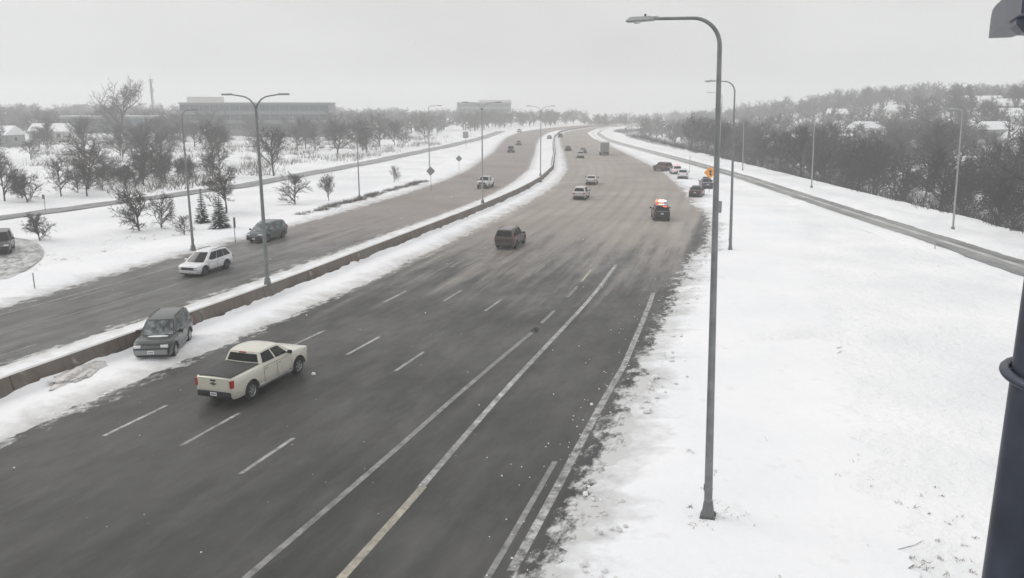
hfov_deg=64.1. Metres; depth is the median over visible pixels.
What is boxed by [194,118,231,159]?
bare tree
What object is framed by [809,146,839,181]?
bare tree
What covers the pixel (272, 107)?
window
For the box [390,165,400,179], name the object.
bare tree
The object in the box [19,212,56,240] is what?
bare tree
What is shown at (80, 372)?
snow heap
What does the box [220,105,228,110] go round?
window
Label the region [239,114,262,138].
bare tree
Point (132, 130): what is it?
bare tree
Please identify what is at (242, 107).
window
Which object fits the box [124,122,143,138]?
bare tree
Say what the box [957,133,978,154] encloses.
bare tree
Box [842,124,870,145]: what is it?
bare tree
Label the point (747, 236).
snowflakes
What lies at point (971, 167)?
bare tree
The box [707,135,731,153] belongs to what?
bare tree
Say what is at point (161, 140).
bare tree
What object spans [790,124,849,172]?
bare tree
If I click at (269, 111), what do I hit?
office building
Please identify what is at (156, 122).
bare tree
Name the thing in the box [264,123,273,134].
bare tree
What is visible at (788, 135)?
bare tree
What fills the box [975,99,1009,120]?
bare tree
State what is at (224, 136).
bare tree
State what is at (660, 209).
police suv
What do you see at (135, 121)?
window
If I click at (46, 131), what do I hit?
bare tree
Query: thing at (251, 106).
window
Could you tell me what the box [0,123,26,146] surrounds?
house
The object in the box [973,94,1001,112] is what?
house
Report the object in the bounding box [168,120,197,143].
bare tree
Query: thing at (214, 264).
door
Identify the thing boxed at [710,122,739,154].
bare tree
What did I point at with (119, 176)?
bare tree
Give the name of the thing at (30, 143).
bare tree
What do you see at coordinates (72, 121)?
bare tree
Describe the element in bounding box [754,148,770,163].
bare tree
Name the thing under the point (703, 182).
police car
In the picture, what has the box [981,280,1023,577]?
camera pole
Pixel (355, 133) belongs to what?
bare tree
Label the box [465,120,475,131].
bare tree
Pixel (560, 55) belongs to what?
sky
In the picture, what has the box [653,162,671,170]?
suv
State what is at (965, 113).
bare tree
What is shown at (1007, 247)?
snow bank
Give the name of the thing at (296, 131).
bare tree
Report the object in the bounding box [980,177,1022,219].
bare tree
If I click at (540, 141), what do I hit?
twin light pole
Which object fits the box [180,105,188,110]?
window
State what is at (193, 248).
light pole
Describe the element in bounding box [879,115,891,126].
bare tree
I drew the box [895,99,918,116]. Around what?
bare tree
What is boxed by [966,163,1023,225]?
bare tree
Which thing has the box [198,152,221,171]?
bare tree
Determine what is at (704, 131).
bare tree
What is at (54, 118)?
bare tree
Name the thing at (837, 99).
wood
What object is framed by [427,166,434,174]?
diamond sign
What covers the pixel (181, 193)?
side road
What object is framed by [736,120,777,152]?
bare tree
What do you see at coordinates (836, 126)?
bare tree
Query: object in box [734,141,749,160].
bare tree
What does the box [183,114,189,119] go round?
window
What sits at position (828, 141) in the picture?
bare tree
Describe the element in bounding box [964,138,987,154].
bare tree
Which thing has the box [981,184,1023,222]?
bare tree
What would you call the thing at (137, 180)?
bare tree
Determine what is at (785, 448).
snow bank
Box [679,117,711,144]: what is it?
bare tree
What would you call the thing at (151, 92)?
radio mast
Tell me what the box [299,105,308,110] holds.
window
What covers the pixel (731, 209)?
light pole
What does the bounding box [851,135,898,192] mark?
bare tree
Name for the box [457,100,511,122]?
office building
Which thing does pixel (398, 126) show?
bare tree
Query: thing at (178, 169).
bare tree
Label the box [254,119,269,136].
bare tree
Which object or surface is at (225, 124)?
bare tree
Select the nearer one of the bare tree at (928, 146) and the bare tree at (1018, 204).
the bare tree at (1018, 204)
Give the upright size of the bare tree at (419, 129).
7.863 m
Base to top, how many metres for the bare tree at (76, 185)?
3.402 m
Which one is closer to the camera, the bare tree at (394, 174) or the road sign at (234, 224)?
the road sign at (234, 224)
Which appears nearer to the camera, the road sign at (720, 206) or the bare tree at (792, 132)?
the road sign at (720, 206)
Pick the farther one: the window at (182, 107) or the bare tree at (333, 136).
the window at (182, 107)
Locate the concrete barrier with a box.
[0,124,613,398]
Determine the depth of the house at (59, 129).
267.60 m
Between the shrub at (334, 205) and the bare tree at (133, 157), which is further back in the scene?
the bare tree at (133, 157)
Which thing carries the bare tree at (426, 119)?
on the ground at (926, 339)
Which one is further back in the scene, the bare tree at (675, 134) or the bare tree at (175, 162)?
the bare tree at (675, 134)
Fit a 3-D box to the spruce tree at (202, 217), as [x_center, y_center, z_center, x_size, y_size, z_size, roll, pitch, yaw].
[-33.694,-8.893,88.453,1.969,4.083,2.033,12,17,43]
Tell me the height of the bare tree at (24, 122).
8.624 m
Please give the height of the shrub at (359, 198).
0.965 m
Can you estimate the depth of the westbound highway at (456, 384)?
31.91 m
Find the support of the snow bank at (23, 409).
on the ground at (926, 339)
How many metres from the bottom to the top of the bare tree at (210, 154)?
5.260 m
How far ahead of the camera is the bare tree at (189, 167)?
132.69 m
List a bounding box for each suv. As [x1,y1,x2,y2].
[0,228,14,252]
[133,307,192,356]
[494,226,525,247]
[507,145,514,152]
[650,200,669,219]
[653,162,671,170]
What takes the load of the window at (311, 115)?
in the office building at (269, 111)
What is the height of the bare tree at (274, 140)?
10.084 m
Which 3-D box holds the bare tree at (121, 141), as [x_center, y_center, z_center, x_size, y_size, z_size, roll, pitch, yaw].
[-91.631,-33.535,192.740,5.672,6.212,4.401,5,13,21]
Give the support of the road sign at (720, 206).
attached to the light pole at (708, 512)
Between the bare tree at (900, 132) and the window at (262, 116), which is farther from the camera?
the window at (262, 116)
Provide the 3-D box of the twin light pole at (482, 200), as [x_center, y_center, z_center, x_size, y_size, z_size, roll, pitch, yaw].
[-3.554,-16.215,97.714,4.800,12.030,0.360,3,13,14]
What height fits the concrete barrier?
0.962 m
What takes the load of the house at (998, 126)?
on the ground at (926, 339)
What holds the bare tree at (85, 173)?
on the ground at (926, 339)
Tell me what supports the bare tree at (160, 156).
on the ground at (926, 339)
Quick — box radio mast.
[149,79,154,114]
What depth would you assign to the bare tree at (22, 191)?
107.37 m
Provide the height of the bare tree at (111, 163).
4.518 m
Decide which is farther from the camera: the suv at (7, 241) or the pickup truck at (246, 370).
the suv at (7, 241)
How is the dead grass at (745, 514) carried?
on the ground at (926, 339)
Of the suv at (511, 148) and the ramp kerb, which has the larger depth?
the suv at (511, 148)
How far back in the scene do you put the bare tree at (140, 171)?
129.02 m
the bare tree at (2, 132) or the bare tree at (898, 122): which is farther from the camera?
the bare tree at (898, 122)
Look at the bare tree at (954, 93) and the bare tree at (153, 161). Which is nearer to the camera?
the bare tree at (153, 161)
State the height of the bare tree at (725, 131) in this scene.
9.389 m
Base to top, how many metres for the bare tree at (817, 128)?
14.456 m
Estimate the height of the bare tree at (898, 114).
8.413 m
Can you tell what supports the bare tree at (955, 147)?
on the ground at (926, 339)
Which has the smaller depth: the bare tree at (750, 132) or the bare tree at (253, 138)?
the bare tree at (253, 138)
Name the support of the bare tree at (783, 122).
on the ground at (926, 339)
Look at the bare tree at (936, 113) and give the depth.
335.09 m
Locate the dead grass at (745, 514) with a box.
[37,234,976,577]
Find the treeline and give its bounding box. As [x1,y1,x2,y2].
[0,102,698,140]
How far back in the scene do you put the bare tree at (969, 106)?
314.75 m
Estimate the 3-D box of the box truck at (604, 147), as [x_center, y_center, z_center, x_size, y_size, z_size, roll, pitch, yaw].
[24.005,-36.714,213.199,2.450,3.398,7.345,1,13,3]
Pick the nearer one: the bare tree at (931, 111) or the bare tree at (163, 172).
the bare tree at (163, 172)
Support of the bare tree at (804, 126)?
on the ground at (926, 339)
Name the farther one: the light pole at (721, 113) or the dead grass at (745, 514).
the light pole at (721, 113)
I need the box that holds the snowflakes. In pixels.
[5,0,1003,526]
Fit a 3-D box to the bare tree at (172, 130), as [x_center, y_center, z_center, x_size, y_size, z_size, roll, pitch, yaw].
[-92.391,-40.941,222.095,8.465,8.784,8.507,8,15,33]
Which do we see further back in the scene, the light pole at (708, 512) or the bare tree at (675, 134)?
the bare tree at (675, 134)
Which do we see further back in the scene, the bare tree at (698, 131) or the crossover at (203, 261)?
the bare tree at (698, 131)
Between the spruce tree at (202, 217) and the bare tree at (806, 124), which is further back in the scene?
the bare tree at (806, 124)
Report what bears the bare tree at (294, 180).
on the ground at (926, 339)
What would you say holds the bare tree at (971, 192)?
on the ground at (926, 339)
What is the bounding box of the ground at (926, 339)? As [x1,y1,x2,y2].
[0,101,1023,577]
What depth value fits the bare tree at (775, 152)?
179.61 m
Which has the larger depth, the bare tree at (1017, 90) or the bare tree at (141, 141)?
the bare tree at (1017, 90)
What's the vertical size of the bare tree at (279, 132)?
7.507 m
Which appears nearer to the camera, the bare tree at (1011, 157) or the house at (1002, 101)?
the bare tree at (1011, 157)
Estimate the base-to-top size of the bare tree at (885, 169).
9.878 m
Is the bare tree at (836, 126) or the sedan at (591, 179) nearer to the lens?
the sedan at (591, 179)
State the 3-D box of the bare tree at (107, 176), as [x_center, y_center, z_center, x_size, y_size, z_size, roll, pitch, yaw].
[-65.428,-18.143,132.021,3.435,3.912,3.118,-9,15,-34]
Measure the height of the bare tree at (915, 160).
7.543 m
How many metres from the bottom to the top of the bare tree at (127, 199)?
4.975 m
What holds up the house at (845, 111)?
on the ground at (926, 339)
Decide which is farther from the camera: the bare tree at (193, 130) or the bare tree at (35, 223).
the bare tree at (193, 130)
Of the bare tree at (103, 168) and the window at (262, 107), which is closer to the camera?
the bare tree at (103, 168)
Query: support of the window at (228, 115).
in the office building at (269, 111)
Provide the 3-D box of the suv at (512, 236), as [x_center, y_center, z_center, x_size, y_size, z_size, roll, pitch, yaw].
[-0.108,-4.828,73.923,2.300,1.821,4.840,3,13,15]
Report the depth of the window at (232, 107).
334.32 m
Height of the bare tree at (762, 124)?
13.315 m
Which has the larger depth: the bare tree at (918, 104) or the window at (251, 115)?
the bare tree at (918, 104)
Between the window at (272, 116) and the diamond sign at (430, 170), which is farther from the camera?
the window at (272, 116)
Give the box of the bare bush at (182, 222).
[172,215,194,234]
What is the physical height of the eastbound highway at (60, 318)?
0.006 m
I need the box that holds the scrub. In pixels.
[0,132,468,195]
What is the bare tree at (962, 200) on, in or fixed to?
on the ground at (926, 339)
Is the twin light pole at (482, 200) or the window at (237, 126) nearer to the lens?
the twin light pole at (482, 200)
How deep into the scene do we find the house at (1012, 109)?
294.51 m
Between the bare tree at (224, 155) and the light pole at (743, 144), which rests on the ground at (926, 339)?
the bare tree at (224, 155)
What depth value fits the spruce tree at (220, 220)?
83.86 m
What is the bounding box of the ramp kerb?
[936,242,1023,276]
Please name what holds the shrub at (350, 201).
on the ground at (926, 339)
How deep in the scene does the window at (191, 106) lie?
333.38 m
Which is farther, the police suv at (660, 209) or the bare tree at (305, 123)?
the bare tree at (305, 123)
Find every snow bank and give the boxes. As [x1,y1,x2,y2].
[0,126,561,305]
[0,126,600,441]
[0,129,564,376]
[555,127,922,577]
[588,127,1023,286]
[600,126,1023,259]
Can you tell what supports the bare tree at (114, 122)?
on the ground at (926, 339)
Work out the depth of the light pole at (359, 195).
111.60 m
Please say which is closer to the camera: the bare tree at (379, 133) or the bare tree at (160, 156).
the bare tree at (160, 156)
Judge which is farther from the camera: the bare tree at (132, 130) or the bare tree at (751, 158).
the bare tree at (751, 158)
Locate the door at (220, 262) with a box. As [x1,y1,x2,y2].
[217,258,224,266]
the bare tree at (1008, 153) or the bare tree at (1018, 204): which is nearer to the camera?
the bare tree at (1018, 204)
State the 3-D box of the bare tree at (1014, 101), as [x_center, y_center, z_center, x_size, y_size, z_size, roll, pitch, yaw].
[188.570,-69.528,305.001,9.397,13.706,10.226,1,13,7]
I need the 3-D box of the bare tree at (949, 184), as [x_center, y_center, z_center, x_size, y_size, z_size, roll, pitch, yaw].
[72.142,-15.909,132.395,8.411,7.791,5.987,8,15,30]
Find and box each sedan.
[585,175,598,184]
[689,185,705,196]
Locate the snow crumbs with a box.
[13,277,690,575]
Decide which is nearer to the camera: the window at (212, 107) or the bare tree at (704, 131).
the bare tree at (704, 131)
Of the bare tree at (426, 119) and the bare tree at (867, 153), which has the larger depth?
the bare tree at (426, 119)
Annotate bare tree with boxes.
[0,119,9,155]
[0,148,34,200]
[5,171,48,201]
[7,117,26,131]
[9,177,29,198]
[18,139,42,159]
[19,116,54,128]
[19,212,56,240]
[23,130,46,147]
[26,119,62,148]
[37,112,60,122]
[37,128,55,140]
[43,157,80,195]
[52,132,121,188]
[53,116,96,158]
[57,156,105,195]
[63,116,77,130]
[68,173,85,192]
[73,115,95,131]
[85,73,145,140]
[88,164,116,189]
[93,123,126,154]
[94,118,109,138]
[94,158,122,181]
[99,166,115,184]
[108,188,149,230]
[109,113,128,128]
[110,120,134,136]
[110,163,134,181]
[110,164,136,191]
[114,134,134,158]
[118,121,153,153]
[121,131,156,163]
[121,152,153,177]
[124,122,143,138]
[128,144,155,171]
[128,159,162,185]
[130,170,144,186]
[132,117,170,139]
[140,146,174,171]
[143,128,179,155]
[145,156,173,179]
[145,190,175,227]
[148,115,167,139]
[155,169,174,182]
[160,118,174,135]
[161,122,184,149]
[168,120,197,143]
[172,158,184,173]
[174,157,193,178]
[178,155,198,182]
[184,122,213,146]
[193,150,221,177]
[194,111,215,131]
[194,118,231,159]
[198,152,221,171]
[199,163,237,212]
[211,141,234,168]
[213,119,240,135]
[217,129,232,145]
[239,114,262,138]
[245,123,289,175]
[246,134,260,148]
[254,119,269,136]
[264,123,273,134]
[269,126,290,145]
[276,172,312,203]
[277,123,309,150]
[292,115,313,136]
[296,113,322,148]
[302,130,324,150]
[317,116,364,154]
[317,172,335,200]
[319,121,342,143]
[343,114,363,133]
[345,123,369,143]
[348,113,382,150]
[355,130,374,152]
[369,125,392,145]
[384,120,402,143]
[387,118,406,135]
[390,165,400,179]
[393,128,412,147]
[412,114,438,133]
[412,120,433,138]
[432,120,442,132]
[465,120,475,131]
[661,123,683,141]
[678,110,708,149]
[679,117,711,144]
[682,117,703,142]
[693,117,726,152]
[702,122,739,157]
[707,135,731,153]
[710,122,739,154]
[732,122,766,154]
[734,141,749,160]
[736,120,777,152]
[746,123,775,166]
[747,150,758,164]
[752,117,774,133]
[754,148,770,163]
[756,112,789,134]
[759,130,802,167]
[768,124,826,176]
[769,129,796,161]
[771,126,798,144]
[775,118,794,134]
[780,129,845,169]
[788,121,810,131]
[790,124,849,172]
[793,119,812,131]
[800,120,831,143]
[802,124,863,180]
[803,144,827,179]
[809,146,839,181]
[812,121,853,171]
[828,120,849,133]
[837,134,907,190]
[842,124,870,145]
[843,112,858,126]
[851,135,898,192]
[862,154,897,192]
[865,128,901,153]
[871,108,886,123]
[872,118,919,136]
[872,153,926,199]
[876,135,912,188]
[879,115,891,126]
[882,129,919,166]
[883,124,918,148]
[890,117,913,132]
[891,112,900,119]
[892,145,1002,207]
[894,177,919,201]
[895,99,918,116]
[902,131,925,158]
[905,144,921,170]
[906,121,965,171]
[908,105,943,122]
[910,119,971,184]
[910,123,966,170]
[911,95,938,115]
[911,135,956,196]
[921,105,945,122]
[926,119,957,146]
[931,171,975,207]
[933,162,997,216]
[933,170,986,211]
[938,93,964,119]
[941,150,1006,206]
[943,88,965,118]
[946,96,977,117]
[949,120,987,141]
[952,106,978,124]
[957,123,989,151]
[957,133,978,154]
[962,154,998,175]
[964,96,983,110]
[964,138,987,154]
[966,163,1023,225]
[970,137,1023,219]
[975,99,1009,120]
[977,96,999,114]
[978,129,1012,156]
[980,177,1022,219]
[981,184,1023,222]
[984,104,1013,120]
[987,145,1017,175]
[990,133,1023,211]
[999,83,1023,98]
[1005,85,1023,109]
[1014,101,1023,122]
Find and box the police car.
[698,177,712,188]
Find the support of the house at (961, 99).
on the ground at (926, 339)
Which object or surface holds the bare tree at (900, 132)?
on the ground at (926, 339)
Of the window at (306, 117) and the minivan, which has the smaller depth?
the minivan
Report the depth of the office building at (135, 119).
330.75 m
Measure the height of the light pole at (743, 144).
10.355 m
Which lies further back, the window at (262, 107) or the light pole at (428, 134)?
the window at (262, 107)
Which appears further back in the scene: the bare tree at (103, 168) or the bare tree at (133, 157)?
the bare tree at (133, 157)
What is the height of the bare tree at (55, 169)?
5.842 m
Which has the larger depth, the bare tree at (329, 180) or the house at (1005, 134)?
the house at (1005, 134)
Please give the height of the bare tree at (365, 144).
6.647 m
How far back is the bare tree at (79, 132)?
188.88 m
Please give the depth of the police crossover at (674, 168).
149.83 m
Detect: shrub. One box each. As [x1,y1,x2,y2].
[318,205,331,210]
[321,203,340,207]
[341,198,359,202]
[349,195,368,200]
[363,192,376,197]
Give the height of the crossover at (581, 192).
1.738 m
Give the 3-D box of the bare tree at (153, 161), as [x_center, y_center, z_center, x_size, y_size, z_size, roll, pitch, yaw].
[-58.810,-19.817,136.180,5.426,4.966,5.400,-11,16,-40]
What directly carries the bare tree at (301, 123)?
on the ground at (926, 339)
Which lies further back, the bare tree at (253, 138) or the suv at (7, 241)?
the bare tree at (253, 138)
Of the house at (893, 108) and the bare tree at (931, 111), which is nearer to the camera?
the bare tree at (931, 111)
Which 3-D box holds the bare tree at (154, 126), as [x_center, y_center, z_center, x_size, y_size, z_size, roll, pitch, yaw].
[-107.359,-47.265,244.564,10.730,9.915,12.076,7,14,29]
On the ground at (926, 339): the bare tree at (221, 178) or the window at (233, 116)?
the bare tree at (221, 178)
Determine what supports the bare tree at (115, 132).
on the ground at (926, 339)
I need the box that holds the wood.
[597,79,1023,198]
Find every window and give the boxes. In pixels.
[133,119,142,124]
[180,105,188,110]
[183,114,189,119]
[190,105,198,110]
[200,105,208,110]
[210,105,218,110]
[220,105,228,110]
[220,114,229,119]
[230,105,238,110]
[230,114,239,119]
[231,124,240,128]
[240,105,248,110]
[240,114,249,119]
[250,105,258,110]
[250,114,259,119]
[260,105,268,110]
[260,114,269,119]
[270,105,278,110]
[270,114,278,119]
[279,105,288,110]
[280,114,288,119]
[289,105,298,110]
[290,114,298,119]
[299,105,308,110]
[300,114,308,119]
[309,105,317,110]
[310,114,318,119]
[319,105,327,110]
[319,114,327,119]
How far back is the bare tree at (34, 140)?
234.42 m
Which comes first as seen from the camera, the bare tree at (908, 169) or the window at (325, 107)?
the bare tree at (908, 169)
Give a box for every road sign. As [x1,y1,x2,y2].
[233,217,235,242]
[463,132,467,137]
[719,201,721,212]
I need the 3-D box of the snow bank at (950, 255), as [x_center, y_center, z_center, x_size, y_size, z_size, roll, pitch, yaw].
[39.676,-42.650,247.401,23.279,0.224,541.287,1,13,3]
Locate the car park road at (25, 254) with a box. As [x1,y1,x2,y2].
[0,237,42,279]
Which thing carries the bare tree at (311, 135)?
on the ground at (926, 339)
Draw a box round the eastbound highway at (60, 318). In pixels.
[0,123,637,366]
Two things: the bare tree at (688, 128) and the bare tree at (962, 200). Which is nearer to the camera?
the bare tree at (962, 200)
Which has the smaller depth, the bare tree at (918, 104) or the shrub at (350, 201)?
the shrub at (350, 201)
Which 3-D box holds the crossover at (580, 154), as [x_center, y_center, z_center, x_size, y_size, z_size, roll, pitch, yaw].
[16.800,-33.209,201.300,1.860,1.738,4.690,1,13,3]
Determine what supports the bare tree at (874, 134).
on the ground at (926, 339)
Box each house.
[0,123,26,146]
[27,121,74,141]
[826,107,850,121]
[847,119,884,139]
[882,104,905,119]
[940,94,972,111]
[946,156,1001,176]
[972,119,1016,143]
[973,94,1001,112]
[986,106,1023,125]
[992,98,1023,109]
[996,131,1022,154]
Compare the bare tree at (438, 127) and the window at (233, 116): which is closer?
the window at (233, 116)
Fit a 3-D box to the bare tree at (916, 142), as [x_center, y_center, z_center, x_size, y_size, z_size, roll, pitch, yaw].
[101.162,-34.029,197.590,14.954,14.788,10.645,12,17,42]
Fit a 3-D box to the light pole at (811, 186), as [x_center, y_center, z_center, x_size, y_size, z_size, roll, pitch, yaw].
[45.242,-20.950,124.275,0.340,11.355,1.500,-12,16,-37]
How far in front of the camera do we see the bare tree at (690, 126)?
333.14 m
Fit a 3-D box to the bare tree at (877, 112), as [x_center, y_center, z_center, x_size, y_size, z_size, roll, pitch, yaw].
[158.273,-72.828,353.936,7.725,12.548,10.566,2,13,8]
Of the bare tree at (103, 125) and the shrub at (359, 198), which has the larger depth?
the bare tree at (103, 125)
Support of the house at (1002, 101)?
on the ground at (926, 339)
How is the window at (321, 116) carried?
in the office building at (269, 111)
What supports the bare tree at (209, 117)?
on the ground at (926, 339)
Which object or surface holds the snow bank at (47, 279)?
on the ground at (926, 339)
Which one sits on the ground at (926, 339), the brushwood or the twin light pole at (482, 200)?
the brushwood
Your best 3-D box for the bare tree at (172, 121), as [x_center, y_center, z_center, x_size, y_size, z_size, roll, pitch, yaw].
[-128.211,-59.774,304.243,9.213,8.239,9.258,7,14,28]
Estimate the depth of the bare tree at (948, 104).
337.55 m
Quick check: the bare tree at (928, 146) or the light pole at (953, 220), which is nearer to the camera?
the light pole at (953, 220)
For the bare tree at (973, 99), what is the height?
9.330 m
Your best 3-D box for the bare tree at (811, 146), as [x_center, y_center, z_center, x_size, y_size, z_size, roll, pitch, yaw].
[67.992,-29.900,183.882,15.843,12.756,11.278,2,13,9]
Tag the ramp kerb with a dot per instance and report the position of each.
(973, 258)
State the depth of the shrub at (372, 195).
112.22 m
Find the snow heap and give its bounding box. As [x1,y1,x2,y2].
[47,361,107,391]
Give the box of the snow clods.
[37,219,734,577]
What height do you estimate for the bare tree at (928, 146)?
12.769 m
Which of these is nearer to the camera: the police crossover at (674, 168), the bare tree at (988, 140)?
the police crossover at (674, 168)
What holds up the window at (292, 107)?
in the office building at (269, 111)
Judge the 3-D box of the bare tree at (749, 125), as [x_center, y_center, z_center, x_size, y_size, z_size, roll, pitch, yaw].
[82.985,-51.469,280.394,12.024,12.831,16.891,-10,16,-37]
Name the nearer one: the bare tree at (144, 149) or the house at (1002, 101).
the bare tree at (144, 149)
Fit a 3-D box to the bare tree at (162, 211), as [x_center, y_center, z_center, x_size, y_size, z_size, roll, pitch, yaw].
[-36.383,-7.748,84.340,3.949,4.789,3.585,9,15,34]
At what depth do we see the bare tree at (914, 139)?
232.74 m
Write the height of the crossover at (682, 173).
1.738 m
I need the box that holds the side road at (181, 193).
[0,131,504,219]
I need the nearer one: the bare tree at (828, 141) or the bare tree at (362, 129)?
the bare tree at (828, 141)
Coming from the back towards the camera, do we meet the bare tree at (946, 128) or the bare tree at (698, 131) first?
the bare tree at (698, 131)
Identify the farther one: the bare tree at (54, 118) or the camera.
the bare tree at (54, 118)
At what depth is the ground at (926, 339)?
53.73 m
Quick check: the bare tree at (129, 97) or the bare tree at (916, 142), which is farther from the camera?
the bare tree at (129, 97)
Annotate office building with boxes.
[56,115,166,133]
[178,97,335,136]
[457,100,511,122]
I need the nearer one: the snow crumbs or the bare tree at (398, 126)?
the snow crumbs
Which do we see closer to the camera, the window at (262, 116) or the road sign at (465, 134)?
the road sign at (465, 134)
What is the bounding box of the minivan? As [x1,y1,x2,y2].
[246,219,287,241]
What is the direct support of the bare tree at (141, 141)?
on the ground at (926, 339)
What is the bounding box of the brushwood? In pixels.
[626,132,1023,232]
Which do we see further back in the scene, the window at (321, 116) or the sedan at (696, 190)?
the window at (321, 116)
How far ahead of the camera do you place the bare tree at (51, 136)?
262.25 m
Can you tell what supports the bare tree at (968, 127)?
on the ground at (926, 339)
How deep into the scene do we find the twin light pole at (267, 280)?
52.49 m
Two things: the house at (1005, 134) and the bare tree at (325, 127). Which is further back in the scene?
the bare tree at (325, 127)
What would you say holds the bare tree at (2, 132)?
on the ground at (926, 339)
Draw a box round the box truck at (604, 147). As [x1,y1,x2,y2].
[599,141,609,154]
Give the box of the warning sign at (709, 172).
[704,167,713,187]
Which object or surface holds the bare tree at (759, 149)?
on the ground at (926, 339)
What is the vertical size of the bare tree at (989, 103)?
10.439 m
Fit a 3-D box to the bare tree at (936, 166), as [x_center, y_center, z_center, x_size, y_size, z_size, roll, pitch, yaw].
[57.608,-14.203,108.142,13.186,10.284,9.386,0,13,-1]
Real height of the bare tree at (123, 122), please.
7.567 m
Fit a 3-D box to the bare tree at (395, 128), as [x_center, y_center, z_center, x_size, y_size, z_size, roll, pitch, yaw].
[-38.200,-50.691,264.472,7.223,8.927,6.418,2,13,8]
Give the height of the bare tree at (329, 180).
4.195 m
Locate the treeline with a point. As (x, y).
(497, 117)
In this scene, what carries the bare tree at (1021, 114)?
on the ground at (926, 339)
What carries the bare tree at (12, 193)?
on the ground at (926, 339)
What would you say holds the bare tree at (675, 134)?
on the ground at (926, 339)
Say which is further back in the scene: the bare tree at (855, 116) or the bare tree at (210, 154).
the bare tree at (855, 116)
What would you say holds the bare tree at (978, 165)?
on the ground at (926, 339)
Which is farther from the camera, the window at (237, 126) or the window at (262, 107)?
the window at (237, 126)
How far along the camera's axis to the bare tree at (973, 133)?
236.07 m
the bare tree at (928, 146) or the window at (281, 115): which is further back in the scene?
the window at (281, 115)
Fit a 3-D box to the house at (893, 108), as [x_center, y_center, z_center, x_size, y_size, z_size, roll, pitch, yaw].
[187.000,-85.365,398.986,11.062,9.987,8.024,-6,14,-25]
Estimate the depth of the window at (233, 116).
335.09 m
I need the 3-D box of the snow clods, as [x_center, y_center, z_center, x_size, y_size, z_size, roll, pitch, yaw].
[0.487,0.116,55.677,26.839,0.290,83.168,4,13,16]
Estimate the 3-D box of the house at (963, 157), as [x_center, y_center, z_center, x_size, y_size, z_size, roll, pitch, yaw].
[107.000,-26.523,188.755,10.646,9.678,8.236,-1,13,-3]
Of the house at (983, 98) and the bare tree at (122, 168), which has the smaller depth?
the bare tree at (122, 168)
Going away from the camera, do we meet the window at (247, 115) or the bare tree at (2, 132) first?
the bare tree at (2, 132)
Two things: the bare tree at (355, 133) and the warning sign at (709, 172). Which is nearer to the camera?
the warning sign at (709, 172)
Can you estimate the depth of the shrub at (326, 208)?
98.83 m
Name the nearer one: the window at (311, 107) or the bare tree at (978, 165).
the bare tree at (978, 165)
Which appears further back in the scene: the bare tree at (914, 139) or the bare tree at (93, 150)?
the bare tree at (914, 139)
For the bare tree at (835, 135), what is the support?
on the ground at (926, 339)
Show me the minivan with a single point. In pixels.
(275, 228)
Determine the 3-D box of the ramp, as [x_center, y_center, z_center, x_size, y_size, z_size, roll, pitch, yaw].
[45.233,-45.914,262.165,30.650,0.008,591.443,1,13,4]
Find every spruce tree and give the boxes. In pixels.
[194,189,211,223]
[207,192,230,229]
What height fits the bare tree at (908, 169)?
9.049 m
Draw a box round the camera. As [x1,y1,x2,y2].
[989,0,1023,37]
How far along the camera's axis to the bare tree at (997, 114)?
281.32 m
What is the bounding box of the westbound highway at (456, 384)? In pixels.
[0,124,711,577]
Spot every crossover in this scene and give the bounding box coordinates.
[178,246,232,275]
[573,186,590,199]
[576,151,583,157]
[669,164,680,173]
[676,168,689,178]
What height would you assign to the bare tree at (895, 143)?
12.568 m
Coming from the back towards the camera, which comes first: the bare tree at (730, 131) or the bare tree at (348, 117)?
the bare tree at (348, 117)
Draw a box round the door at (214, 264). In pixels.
[208,261,217,268]
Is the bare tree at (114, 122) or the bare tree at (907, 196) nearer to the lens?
the bare tree at (907, 196)
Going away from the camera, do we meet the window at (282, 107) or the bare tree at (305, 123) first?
the bare tree at (305, 123)
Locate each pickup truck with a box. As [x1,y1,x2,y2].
[195,340,306,399]
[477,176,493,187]
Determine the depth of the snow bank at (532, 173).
63.19 m
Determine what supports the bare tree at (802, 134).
on the ground at (926, 339)
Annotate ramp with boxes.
[597,125,1023,273]
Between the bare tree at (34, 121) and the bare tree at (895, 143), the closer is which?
the bare tree at (895, 143)
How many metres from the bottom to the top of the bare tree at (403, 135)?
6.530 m
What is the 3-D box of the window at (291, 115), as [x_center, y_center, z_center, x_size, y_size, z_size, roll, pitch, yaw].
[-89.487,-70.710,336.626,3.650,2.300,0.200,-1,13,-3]
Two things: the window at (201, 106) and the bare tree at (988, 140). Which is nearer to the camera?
the bare tree at (988, 140)
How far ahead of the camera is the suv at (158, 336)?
41.30 m
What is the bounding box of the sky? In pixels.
[0,0,1023,114]
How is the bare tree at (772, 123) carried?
on the ground at (926, 339)
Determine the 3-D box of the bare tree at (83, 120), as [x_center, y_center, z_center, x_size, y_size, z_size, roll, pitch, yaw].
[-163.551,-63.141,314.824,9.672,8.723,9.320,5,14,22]
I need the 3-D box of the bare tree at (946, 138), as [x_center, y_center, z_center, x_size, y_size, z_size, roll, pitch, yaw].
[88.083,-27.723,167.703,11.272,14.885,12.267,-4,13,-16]
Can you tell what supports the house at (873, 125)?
on the ground at (926, 339)
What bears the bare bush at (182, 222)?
on the ground at (926, 339)
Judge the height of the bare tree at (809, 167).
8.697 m
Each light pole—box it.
[181,108,206,250]
[221,93,289,284]
[356,126,371,196]
[428,105,441,174]
[462,102,501,203]
[533,106,548,175]
[626,14,721,520]
[705,80,734,249]
[707,92,721,136]
[738,117,743,169]
[807,113,814,187]
[948,108,962,229]
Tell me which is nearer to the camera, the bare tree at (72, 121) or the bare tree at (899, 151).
the bare tree at (899, 151)
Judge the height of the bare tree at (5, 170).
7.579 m
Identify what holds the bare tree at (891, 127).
on the ground at (926, 339)
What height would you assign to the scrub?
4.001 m

